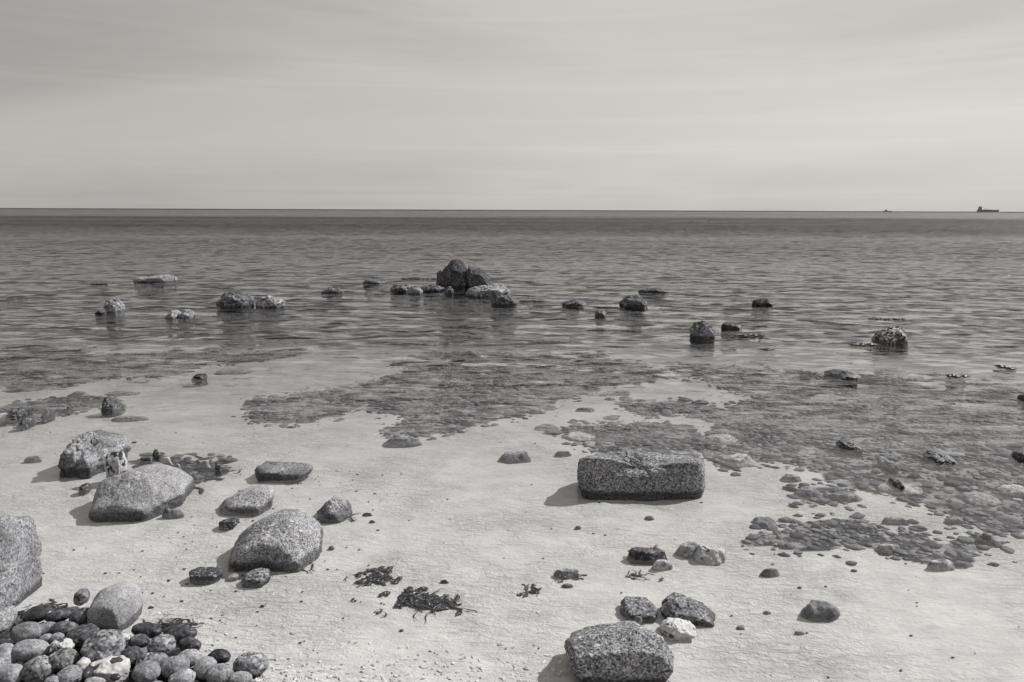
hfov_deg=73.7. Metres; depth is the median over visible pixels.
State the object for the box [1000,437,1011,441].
cobble
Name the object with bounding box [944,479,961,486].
cobble
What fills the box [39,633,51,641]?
pebble
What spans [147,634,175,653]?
pebble
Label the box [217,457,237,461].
cobble
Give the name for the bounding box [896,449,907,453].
cobble
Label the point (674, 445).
cobble
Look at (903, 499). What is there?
cobble
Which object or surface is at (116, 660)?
pebble
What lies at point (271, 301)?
sea rock
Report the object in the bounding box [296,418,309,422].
cobble
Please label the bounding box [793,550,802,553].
cobble
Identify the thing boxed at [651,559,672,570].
submerged stone
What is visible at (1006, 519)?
cobble
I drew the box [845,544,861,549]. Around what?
cobble
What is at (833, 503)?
cobble
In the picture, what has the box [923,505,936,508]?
cobble
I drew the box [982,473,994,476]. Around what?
cobble
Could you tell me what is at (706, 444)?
cobble
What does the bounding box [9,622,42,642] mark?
pebble
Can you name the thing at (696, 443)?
cobble
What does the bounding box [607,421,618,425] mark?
cobble
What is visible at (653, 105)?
sky
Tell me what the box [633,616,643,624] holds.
submerged stone
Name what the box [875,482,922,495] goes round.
submerged stone
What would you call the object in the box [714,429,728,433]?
cobble
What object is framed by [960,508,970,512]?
cobble
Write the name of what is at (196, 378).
sea rock
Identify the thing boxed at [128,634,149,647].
pebble
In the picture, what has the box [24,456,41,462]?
submerged stone
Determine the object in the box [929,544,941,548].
cobble
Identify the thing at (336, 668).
shell grit
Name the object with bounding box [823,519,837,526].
cobble
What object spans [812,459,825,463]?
cobble
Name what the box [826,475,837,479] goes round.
cobble
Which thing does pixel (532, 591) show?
seaweed
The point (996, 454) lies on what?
cobble
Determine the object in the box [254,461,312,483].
rock
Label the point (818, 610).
submerged stone
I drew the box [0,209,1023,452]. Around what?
sea water
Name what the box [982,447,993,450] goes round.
cobble
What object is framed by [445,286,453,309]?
sea rock
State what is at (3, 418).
sea rock
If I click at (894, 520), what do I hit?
submerged stone
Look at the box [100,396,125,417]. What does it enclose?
sea rock
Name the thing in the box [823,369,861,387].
sea rock
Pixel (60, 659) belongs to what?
pebble
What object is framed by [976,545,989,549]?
cobble
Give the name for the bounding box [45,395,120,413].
seaweed
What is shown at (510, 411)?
cobble
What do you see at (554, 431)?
cobble
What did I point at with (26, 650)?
pebble
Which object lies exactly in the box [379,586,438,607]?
seaweed
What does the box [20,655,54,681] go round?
pebble
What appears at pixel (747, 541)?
cobble
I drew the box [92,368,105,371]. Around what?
cobble
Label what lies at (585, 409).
submerged stone
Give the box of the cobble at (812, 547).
[808,545,819,549]
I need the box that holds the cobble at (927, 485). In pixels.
[922,484,933,486]
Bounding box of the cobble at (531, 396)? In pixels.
[526,395,537,398]
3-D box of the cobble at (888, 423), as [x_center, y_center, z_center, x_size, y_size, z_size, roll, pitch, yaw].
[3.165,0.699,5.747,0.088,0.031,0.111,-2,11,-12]
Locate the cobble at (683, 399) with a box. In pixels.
[678,397,692,401]
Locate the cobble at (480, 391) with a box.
[472,390,485,393]
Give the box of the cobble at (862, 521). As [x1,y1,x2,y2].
[855,519,869,522]
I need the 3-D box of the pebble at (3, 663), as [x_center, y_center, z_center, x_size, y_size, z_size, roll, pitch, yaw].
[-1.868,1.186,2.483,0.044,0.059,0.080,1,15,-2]
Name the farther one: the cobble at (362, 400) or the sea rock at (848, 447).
the cobble at (362, 400)
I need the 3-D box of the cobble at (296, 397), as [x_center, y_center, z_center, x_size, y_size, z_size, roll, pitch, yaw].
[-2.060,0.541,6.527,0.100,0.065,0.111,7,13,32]
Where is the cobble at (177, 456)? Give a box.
[171,454,182,458]
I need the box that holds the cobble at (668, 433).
[660,432,675,436]
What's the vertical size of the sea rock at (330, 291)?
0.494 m
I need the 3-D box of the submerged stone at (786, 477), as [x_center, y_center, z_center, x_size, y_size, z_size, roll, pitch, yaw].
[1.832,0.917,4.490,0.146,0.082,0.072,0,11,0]
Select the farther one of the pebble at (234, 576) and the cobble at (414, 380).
the cobble at (414, 380)
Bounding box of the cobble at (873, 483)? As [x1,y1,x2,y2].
[869,481,881,485]
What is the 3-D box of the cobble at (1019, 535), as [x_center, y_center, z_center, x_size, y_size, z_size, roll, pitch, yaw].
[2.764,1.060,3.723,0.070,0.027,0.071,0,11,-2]
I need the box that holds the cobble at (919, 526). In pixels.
[912,525,927,529]
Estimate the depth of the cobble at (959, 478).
4.52 m
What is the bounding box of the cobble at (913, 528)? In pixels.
[908,526,924,530]
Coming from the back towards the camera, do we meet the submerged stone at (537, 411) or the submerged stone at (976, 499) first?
the submerged stone at (537, 411)
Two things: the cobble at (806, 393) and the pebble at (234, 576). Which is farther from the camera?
the cobble at (806, 393)
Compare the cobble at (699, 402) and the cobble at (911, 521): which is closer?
the cobble at (911, 521)
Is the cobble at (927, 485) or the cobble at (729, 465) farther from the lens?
the cobble at (729, 465)
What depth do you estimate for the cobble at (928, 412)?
6.07 m
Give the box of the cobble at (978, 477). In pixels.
[973,476,984,479]
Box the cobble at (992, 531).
[987,529,997,534]
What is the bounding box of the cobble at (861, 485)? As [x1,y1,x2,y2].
[855,482,868,488]
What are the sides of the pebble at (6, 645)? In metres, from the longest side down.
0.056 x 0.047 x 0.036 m
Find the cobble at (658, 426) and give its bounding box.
[653,425,665,427]
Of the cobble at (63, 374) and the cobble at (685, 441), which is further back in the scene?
the cobble at (63, 374)
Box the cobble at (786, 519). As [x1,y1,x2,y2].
[778,516,790,522]
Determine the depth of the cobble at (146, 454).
4.93 m
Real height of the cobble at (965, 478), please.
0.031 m
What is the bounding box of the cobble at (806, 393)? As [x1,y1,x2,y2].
[803,391,815,394]
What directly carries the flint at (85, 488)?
on the seabed
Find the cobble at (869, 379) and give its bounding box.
[863,377,877,380]
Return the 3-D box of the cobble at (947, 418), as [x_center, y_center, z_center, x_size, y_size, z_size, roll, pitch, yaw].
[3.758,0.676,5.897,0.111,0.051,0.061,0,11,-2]
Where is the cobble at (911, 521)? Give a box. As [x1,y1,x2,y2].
[906,519,919,523]
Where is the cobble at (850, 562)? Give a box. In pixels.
[845,561,856,564]
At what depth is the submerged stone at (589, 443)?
5.18 m
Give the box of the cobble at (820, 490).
[817,488,825,492]
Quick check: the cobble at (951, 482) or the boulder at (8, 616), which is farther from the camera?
the cobble at (951, 482)
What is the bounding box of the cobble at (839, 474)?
[834,472,847,476]
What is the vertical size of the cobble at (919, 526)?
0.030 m
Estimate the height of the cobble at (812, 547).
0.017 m
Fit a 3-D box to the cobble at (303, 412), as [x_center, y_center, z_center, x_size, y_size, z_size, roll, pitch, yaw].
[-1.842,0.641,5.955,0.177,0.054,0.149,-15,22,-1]
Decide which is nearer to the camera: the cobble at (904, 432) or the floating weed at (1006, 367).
the cobble at (904, 432)
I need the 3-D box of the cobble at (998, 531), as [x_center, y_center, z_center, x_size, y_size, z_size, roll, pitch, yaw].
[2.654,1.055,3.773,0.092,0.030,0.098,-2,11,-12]
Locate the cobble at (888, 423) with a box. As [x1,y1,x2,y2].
[881,422,894,425]
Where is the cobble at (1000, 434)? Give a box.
[991,432,1008,436]
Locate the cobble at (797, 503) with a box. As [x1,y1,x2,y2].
[792,501,804,504]
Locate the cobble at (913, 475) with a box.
[907,473,919,477]
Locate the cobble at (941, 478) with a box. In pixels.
[936,475,945,480]
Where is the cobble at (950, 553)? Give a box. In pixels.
[944,549,956,557]
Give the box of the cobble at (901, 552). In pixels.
[894,549,908,555]
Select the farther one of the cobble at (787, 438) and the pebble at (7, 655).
the cobble at (787, 438)
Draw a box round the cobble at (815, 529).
[810,528,821,531]
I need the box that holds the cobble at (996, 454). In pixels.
[989,452,1001,455]
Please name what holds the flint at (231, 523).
on the seabed
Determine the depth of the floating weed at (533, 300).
12.94 m
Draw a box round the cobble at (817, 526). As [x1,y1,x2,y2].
[811,524,821,528]
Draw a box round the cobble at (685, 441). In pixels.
[680,439,691,443]
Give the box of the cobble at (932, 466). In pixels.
[922,463,939,470]
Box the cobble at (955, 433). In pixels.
[947,430,962,436]
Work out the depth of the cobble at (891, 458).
4.85 m
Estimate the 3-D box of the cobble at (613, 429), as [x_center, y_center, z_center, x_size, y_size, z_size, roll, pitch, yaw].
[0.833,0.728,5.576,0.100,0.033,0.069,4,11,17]
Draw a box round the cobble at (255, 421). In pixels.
[249,419,261,422]
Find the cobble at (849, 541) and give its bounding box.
[844,538,856,543]
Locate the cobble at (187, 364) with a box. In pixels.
[182,363,194,366]
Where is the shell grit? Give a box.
[155,603,562,681]
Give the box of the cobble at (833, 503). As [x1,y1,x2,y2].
[827,501,837,505]
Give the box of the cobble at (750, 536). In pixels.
[745,533,760,539]
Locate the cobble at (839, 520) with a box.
[830,518,843,522]
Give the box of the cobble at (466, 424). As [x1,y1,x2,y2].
[460,422,473,426]
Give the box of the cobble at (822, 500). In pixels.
[816,498,830,503]
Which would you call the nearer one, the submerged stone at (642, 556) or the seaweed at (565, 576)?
the seaweed at (565, 576)
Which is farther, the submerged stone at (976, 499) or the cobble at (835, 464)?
the cobble at (835, 464)
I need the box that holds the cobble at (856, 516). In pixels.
[849,513,864,518]
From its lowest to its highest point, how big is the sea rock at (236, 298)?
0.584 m
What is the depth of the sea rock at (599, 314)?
11.06 m
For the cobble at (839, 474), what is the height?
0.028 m
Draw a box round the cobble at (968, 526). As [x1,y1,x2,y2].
[961,524,973,528]
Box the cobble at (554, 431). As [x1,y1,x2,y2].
[544,429,563,434]
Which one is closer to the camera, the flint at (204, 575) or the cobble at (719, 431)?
the flint at (204, 575)
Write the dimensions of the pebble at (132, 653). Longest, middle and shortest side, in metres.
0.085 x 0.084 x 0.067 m
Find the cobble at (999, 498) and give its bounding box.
[990,494,1002,500]
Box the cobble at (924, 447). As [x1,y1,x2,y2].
[918,446,932,449]
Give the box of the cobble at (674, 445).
[672,443,680,447]
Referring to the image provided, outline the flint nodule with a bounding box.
[81,655,130,681]
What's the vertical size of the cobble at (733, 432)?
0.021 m
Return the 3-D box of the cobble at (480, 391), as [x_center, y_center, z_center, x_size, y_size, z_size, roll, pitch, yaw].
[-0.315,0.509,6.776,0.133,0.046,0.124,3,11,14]
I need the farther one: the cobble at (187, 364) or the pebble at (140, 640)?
the cobble at (187, 364)
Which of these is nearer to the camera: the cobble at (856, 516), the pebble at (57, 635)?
the pebble at (57, 635)
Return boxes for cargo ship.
[977,206,998,211]
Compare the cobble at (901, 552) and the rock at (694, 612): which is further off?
the cobble at (901, 552)
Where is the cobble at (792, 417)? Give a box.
[786,416,798,419]
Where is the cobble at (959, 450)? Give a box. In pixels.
[952,449,965,452]
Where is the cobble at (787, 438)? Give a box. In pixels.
[781,437,793,440]
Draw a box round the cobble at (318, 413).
[312,412,326,415]
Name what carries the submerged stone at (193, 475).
on the seabed
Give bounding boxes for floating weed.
[5,298,26,299]
[399,278,436,278]
[521,300,544,301]
[735,333,764,335]
[848,342,879,345]
[867,317,905,319]
[946,374,968,377]
[993,364,1015,369]
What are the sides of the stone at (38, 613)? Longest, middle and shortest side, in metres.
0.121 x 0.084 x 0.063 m
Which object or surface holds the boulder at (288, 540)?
on the seabed
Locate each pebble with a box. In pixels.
[0,643,13,649]
[0,648,16,663]
[0,657,6,667]
[0,663,22,681]
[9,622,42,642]
[12,639,49,661]
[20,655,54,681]
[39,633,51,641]
[41,621,54,635]
[44,676,59,681]
[48,648,79,672]
[50,621,78,635]
[50,632,64,640]
[56,665,82,681]
[65,623,99,648]
[80,629,125,661]
[84,677,105,681]
[110,657,122,663]
[119,646,142,666]
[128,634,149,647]
[131,660,160,681]
[135,652,167,665]
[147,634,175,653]
[160,655,189,678]
[168,668,195,681]
[177,649,202,667]
[193,656,216,679]
[206,663,232,681]
[208,649,230,663]
[227,671,251,681]
[228,572,239,580]
[233,651,268,677]
[440,580,448,583]
[561,583,572,588]
[736,625,744,629]
[794,630,804,634]
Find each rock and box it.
[0,413,7,426]
[6,407,32,423]
[16,417,34,431]
[41,411,55,423]
[67,404,73,415]
[95,309,106,325]
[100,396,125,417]
[103,298,125,324]
[133,274,178,299]
[164,309,195,330]
[191,373,207,386]
[216,290,255,320]
[219,485,274,516]
[241,567,270,587]
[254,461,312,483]
[255,295,284,320]
[317,497,352,523]
[321,287,341,308]
[363,279,385,300]
[390,284,410,307]
[407,286,422,309]
[421,284,445,307]
[436,259,468,304]
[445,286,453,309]
[465,266,490,288]
[466,284,509,312]
[490,292,517,318]
[562,299,587,319]
[595,310,606,328]
[619,294,648,320]
[620,596,657,622]
[638,288,668,308]
[660,592,715,626]
[690,320,714,348]
[721,322,742,340]
[752,298,773,319]
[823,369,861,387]
[834,439,862,456]
[870,326,908,354]
[877,456,898,473]
[887,478,904,491]
[922,450,958,469]
[1009,451,1023,465]
[1017,394,1023,406]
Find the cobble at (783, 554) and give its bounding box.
[778,552,789,556]
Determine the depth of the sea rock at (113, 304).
11.39 m
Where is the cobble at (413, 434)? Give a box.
[408,432,419,436]
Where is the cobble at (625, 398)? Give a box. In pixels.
[620,396,631,400]
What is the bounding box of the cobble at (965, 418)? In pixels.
[960,417,975,420]
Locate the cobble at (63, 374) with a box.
[55,372,69,375]
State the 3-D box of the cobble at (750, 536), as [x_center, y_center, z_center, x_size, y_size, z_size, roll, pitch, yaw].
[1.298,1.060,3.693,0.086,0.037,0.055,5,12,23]
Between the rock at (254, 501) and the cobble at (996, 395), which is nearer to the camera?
the rock at (254, 501)
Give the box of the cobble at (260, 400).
[251,398,265,402]
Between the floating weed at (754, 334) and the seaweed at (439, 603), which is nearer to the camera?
the seaweed at (439, 603)
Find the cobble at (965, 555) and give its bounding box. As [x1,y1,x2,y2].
[960,552,971,557]
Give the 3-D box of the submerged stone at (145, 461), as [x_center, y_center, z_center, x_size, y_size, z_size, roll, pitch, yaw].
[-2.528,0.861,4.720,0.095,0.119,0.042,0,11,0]
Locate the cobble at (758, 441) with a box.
[753,439,762,443]
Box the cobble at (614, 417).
[603,415,619,420]
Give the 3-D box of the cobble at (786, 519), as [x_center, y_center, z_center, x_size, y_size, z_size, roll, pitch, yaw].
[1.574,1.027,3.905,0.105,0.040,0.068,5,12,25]
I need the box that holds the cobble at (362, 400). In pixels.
[355,398,368,401]
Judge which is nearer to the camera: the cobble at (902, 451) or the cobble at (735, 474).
the cobble at (735, 474)
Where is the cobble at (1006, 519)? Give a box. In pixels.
[995,516,1020,523]
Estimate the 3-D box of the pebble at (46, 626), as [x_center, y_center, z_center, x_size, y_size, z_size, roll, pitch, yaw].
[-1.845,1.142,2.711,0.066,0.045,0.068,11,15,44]
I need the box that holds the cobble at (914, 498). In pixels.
[908,497,919,500]
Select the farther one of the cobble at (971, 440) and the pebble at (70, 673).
the cobble at (971, 440)
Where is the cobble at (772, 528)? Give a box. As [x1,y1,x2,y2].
[767,526,777,530]
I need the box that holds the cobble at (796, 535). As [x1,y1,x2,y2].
[789,532,804,538]
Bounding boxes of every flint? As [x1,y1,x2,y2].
[50,637,74,651]
[76,656,90,670]
[78,483,91,495]
[104,451,127,477]
[122,633,130,641]
[152,449,160,462]
[160,457,172,466]
[174,462,180,469]
[189,567,223,584]
[214,462,222,475]
[219,517,239,530]
[660,617,696,641]
[693,543,726,565]
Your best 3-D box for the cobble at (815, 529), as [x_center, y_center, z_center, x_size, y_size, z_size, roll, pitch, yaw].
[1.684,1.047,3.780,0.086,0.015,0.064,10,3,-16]
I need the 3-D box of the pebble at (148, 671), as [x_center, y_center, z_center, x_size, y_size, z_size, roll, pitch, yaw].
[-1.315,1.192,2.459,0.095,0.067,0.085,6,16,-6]
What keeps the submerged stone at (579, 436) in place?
on the seabed
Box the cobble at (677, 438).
[670,436,684,440]
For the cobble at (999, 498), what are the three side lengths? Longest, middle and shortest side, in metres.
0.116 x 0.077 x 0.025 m
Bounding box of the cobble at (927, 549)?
[920,546,932,552]
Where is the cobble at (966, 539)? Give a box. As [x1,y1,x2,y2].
[957,536,975,543]
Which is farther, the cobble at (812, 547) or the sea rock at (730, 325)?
the sea rock at (730, 325)
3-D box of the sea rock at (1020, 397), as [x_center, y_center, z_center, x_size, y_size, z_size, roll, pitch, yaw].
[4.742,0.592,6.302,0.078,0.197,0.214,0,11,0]
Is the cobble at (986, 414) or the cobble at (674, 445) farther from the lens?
the cobble at (986, 414)
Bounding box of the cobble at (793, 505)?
[788,503,798,507]
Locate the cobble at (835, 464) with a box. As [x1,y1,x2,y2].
[827,462,843,466]
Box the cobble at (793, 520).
[790,518,801,522]
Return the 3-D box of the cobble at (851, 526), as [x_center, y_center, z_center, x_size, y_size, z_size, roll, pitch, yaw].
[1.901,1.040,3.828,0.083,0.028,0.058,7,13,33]
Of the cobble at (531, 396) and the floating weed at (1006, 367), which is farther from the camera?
the floating weed at (1006, 367)
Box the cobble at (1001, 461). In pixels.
[996,459,1010,463]
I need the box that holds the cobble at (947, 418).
[942,416,951,420]
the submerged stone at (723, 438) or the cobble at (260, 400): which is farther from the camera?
the cobble at (260, 400)
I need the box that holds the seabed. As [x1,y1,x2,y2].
[0,208,1023,681]
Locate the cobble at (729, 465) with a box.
[723,462,736,467]
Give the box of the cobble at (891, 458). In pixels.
[882,455,898,461]
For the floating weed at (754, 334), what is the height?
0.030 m
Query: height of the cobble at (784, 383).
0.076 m
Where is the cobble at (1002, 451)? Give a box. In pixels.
[996,448,1011,454]
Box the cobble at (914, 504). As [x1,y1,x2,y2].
[907,501,920,506]
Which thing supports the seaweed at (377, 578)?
on the seabed
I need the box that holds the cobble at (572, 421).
[567,419,578,423]
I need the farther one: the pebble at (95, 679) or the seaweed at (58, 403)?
the seaweed at (58, 403)
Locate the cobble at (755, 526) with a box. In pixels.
[750,524,761,529]
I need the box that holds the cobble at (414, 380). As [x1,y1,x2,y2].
[405,378,419,382]
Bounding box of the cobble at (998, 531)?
[980,528,1004,534]
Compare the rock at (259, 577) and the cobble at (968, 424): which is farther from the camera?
the cobble at (968, 424)
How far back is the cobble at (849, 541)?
3.64 m
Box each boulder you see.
[0,514,42,609]
[0,605,18,635]
[58,430,130,478]
[87,582,143,631]
[88,463,194,522]
[228,509,322,572]
[564,620,673,681]
[577,451,704,501]
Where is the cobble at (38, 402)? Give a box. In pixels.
[29,400,46,403]
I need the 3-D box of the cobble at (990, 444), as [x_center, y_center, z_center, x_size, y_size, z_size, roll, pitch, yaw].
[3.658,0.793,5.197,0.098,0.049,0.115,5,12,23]
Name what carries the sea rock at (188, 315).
on the seabed
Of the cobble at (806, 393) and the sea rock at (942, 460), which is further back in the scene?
the cobble at (806, 393)
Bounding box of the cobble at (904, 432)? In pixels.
[898,430,912,434]
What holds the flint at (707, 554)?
on the seabed
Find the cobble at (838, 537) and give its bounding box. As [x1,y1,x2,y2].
[832,535,843,539]
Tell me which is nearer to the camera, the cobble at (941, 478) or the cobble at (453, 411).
the cobble at (941, 478)
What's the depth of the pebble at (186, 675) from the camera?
2.42 m
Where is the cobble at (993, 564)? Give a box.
[987,562,999,565]
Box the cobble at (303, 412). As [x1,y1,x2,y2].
[294,410,309,417]
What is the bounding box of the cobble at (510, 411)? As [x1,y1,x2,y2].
[506,410,515,413]
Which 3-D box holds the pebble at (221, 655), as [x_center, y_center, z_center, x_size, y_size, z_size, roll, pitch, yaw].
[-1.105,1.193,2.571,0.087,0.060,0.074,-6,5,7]
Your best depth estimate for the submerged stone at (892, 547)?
3.54 m
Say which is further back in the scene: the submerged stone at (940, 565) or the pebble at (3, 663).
the submerged stone at (940, 565)
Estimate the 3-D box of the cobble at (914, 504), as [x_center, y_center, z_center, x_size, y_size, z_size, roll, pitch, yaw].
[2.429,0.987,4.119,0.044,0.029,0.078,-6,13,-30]
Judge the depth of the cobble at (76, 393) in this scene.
6.57 m
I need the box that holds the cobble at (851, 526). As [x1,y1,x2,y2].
[844,523,856,529]
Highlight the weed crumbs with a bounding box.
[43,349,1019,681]
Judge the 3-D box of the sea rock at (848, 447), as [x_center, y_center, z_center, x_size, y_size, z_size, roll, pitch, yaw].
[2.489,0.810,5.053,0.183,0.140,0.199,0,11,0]
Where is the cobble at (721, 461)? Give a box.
[714,460,725,463]
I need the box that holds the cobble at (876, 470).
[871,468,881,473]
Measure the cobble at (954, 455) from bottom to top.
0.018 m
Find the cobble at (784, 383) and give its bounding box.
[774,381,791,385]
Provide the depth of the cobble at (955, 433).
5.42 m
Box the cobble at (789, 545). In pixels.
[785,542,795,548]
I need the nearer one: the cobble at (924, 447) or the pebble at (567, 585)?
the pebble at (567, 585)
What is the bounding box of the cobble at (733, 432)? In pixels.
[729,430,739,434]
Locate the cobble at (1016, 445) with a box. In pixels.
[1008,442,1023,447]
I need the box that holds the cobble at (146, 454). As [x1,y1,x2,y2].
[139,452,152,455]
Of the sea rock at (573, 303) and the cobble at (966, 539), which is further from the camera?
the sea rock at (573, 303)
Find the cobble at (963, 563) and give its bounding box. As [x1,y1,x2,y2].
[953,561,971,565]
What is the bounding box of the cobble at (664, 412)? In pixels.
[661,409,671,416]
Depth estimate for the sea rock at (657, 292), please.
14.36 m
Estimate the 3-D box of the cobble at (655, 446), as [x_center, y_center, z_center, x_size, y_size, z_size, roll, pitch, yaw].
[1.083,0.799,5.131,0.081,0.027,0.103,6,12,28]
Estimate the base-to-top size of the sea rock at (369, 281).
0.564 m
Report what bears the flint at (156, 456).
on the seabed
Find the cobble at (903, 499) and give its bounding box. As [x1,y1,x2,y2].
[897,497,911,501]
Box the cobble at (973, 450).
[965,447,983,453]
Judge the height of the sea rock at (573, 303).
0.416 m
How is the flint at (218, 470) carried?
on the seabed
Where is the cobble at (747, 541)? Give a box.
[741,540,752,543]
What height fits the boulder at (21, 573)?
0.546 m
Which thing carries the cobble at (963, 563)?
on the seabed
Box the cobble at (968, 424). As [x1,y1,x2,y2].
[963,423,977,427]
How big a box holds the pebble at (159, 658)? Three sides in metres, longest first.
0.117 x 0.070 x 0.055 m
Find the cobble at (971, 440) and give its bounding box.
[966,438,977,442]
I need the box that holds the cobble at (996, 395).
[987,393,1004,397]
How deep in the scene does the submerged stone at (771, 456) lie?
4.87 m
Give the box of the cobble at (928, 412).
[922,410,934,413]
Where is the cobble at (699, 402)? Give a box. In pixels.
[691,399,708,404]
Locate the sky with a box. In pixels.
[0,0,1023,211]
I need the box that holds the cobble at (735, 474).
[730,472,740,476]
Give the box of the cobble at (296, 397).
[291,395,302,398]
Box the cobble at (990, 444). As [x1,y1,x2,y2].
[985,441,999,447]
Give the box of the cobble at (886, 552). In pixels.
[877,549,891,555]
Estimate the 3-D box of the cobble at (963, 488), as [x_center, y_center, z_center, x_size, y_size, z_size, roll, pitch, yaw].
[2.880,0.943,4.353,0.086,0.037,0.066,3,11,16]
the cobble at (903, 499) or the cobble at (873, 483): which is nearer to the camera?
the cobble at (903, 499)
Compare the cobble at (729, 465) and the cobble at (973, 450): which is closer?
the cobble at (729, 465)
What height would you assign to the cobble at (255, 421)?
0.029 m
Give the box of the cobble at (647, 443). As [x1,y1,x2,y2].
[642,441,654,445]
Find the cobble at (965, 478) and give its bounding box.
[963,476,976,481]
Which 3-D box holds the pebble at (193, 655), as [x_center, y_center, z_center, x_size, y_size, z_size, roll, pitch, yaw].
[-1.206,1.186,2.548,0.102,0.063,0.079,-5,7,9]
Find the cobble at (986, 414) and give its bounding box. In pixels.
[980,412,991,416]
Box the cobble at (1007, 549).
[1000,546,1014,553]
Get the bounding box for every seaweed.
[17,599,67,623]
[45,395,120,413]
[143,615,203,631]
[171,453,240,494]
[346,565,402,585]
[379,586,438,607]
[410,589,476,622]
[516,584,540,596]
[555,569,586,579]
[626,570,663,579]
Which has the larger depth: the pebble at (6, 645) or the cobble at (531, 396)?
the cobble at (531, 396)
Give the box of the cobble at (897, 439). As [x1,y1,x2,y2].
[893,437,903,440]
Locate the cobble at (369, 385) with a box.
[365,383,374,387]
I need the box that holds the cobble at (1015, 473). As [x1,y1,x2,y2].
[1011,472,1019,475]
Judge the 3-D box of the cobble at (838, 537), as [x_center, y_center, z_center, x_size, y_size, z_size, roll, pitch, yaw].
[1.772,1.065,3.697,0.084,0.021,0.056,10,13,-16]
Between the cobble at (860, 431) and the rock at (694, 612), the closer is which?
the rock at (694, 612)
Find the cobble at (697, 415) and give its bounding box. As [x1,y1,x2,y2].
[693,414,704,417]
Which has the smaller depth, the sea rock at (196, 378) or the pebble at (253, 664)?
the pebble at (253, 664)
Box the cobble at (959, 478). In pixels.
[949,476,962,480]
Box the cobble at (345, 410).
[339,409,350,412]
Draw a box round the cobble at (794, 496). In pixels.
[787,494,800,498]
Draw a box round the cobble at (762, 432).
[758,430,771,433]
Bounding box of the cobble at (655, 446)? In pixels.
[649,444,662,449]
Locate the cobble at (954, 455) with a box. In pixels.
[949,453,959,456]
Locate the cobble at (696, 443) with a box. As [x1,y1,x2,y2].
[688,441,702,445]
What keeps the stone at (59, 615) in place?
on the seabed
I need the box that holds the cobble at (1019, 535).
[1010,533,1023,538]
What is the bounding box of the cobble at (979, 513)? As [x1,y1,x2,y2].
[971,511,986,515]
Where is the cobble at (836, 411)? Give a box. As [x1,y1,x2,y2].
[831,410,841,413]
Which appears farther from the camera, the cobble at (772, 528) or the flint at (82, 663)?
the cobble at (772, 528)
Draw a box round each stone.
[22,605,53,622]
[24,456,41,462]
[45,608,71,622]
[68,607,88,625]
[73,588,89,605]
[106,391,140,395]
[112,416,148,421]
[131,622,161,638]
[139,457,152,465]
[162,508,183,518]
[163,625,196,642]
[178,636,201,650]
[188,472,198,480]
[195,460,210,468]
[214,368,253,374]
[382,434,421,447]
[499,451,530,463]
[527,408,545,413]
[534,424,558,430]
[551,385,586,394]
[554,451,571,456]
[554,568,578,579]
[564,431,594,441]
[575,407,594,411]
[582,441,594,446]
[604,390,630,395]
[626,547,667,564]
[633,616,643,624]
[645,516,653,520]
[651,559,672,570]
[675,541,697,558]
[706,434,737,443]
[722,453,756,467]
[751,516,777,528]
[759,452,783,460]
[759,568,779,577]
[780,473,801,481]
[793,486,820,497]
[800,599,839,622]
[808,394,857,404]
[829,491,857,502]
[857,523,878,532]
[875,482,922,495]
[875,544,899,551]
[882,517,906,524]
[926,559,955,570]
[943,516,963,524]
[958,492,1001,505]
[975,532,995,544]
[996,484,1023,497]
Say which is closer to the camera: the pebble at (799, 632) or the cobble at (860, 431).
the pebble at (799, 632)
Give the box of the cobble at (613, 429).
[608,427,619,431]
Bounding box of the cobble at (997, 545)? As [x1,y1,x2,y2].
[994,543,1001,547]
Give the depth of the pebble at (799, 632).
2.83 m
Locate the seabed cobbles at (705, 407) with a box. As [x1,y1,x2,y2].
[0,345,1023,564]
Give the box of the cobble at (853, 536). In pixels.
[849,534,858,538]
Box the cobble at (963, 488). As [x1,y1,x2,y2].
[955,486,972,490]
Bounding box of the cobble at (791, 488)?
[782,486,797,491]
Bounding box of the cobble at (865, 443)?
[858,441,870,444]
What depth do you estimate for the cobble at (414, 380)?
7.19 m
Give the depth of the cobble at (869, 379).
7.36 m
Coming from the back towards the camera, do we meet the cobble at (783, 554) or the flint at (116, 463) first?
the flint at (116, 463)
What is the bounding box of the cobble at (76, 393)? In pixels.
[66,391,84,396]
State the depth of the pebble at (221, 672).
2.44 m
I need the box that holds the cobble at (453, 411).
[448,409,459,413]
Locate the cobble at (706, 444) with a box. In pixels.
[703,442,710,446]
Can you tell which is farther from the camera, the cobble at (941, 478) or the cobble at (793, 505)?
the cobble at (941, 478)
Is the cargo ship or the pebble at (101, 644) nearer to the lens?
the pebble at (101, 644)
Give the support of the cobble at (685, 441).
on the seabed
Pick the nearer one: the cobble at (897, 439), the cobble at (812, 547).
the cobble at (812, 547)
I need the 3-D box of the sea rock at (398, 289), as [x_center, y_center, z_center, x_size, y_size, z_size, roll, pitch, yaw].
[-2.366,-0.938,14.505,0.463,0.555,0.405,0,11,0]
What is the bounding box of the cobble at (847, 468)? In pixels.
[841,467,851,470]
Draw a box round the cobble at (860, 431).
[854,430,864,433]
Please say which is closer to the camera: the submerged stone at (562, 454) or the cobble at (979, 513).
the cobble at (979, 513)
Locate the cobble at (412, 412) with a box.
[407,409,421,413]
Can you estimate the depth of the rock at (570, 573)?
3.27 m
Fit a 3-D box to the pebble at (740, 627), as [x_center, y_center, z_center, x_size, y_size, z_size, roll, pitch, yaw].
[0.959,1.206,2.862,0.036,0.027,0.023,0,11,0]
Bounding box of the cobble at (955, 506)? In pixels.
[947,502,963,509]

